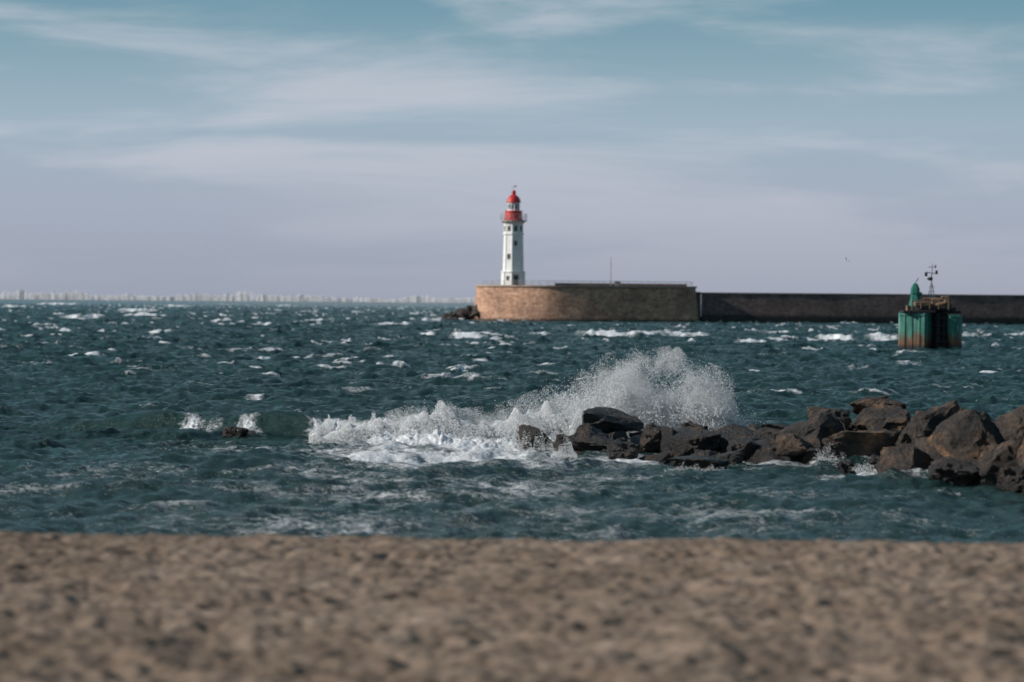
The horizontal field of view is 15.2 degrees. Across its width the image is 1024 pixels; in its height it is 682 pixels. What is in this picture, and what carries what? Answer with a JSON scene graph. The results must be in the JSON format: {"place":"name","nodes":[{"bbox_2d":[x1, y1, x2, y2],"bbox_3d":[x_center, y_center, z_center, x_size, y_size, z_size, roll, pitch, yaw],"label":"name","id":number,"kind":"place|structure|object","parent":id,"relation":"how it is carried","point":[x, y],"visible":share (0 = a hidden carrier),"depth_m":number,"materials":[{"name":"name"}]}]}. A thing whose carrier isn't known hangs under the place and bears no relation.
{"place":"outdoors","nodes":[
{"label":"outdoors","id":0,"kind":"place"},
{"bbox_2d":[0,298,1023,543],"bbox_3d":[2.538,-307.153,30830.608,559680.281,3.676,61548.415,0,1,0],"label":"sea","id":1,"kind":"structure","parent":0,"point":[104,404],"depth_m":145.88,"materials":[{"name":"liquid"}]},
{"bbox_2d":[435,304,479,319],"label":"riprap rocks","id":2,"kind":"object","parent":1,"relation":"in","point":[469,312],"visible":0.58,"depth_m":986.70,"materials":[{"name":"grey stone"}]},
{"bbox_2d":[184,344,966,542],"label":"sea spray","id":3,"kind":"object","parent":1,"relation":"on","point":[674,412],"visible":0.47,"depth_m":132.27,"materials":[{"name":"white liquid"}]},
{"bbox_2d":[473,280,700,321],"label":"harbour mole","id":4,"kind":"object","parent":1,"relation":"in","point":[604,302],"visible":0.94,"depth_m":977.40,"materials":[{"name":"stone"}]},
{"bbox_2d":[500,186,526,284],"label":"lighthouse","id":5,"kind":"object","parent":4,"relation":"on","point":[513,221],"visible":0.98,"depth_m":989.80,"materials":[{"name":"white paint"}]},
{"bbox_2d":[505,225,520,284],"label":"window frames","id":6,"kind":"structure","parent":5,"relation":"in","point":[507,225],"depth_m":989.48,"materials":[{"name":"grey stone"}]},
{"bbox_2d":[504,226,521,284],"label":"windows and door","id":7,"kind":"structure","parent":5,"relation":"in","point":[515,277],"depth_m":989.48,"materials":[{"name":"black glass"}]},
{"bbox_2d":[222,396,1023,493],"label":"rock jetty","id":8,"kind":"object","parent":1,"relation":"in","point":[953,442],"visible":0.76,"depth_m":118.75,"materials":[{"name":"grey stone"}]},
{"bbox_2d":[701,293,1023,318],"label":"sea wall","id":9,"kind":"structure","parent":1,"relation":"in","point":[837,306],"depth_m":987.66,"materials":[{"name":"grey concrete"}]},
{"bbox_2d":[701,292,1023,295],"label":"coping","id":10,"kind":"object","parent":9,"relation":"on","point":[855,294],"visible":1,"depth_m":987.83,"materials":[{"name":"concrete"}]},
{"bbox_2d":[701,317,1023,324],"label":"footing ledge","id":11,"kind":"object","parent":1,"relation":"in","point":[838,320],"visible":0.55,"depth_m":984.94,"materials":[{"name":"concrete"}]},
{"bbox_2d":[898,264,961,348],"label":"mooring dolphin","id":12,"kind":"object","parent":1,"relation":"in","point":[937,326],"visible":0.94,"depth_m":430.75,"materials":[{"name":"green paint"}]},
{"bbox_2d":[0,530,1023,681],"bbox_3d":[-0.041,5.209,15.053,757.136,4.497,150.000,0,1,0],"label":"sand beach","id":13,"kind":"structure","parent":0,"point":[154,607],"depth_m":42.17,"materials":[{"name":"beige sand"}]},
{"bbox_2d":[0,0,1023,301],"label":"sky","id":14,"kind":"structure","parent":0,"point":[269,150],"materials":[{"name":"blue"}]}
]}

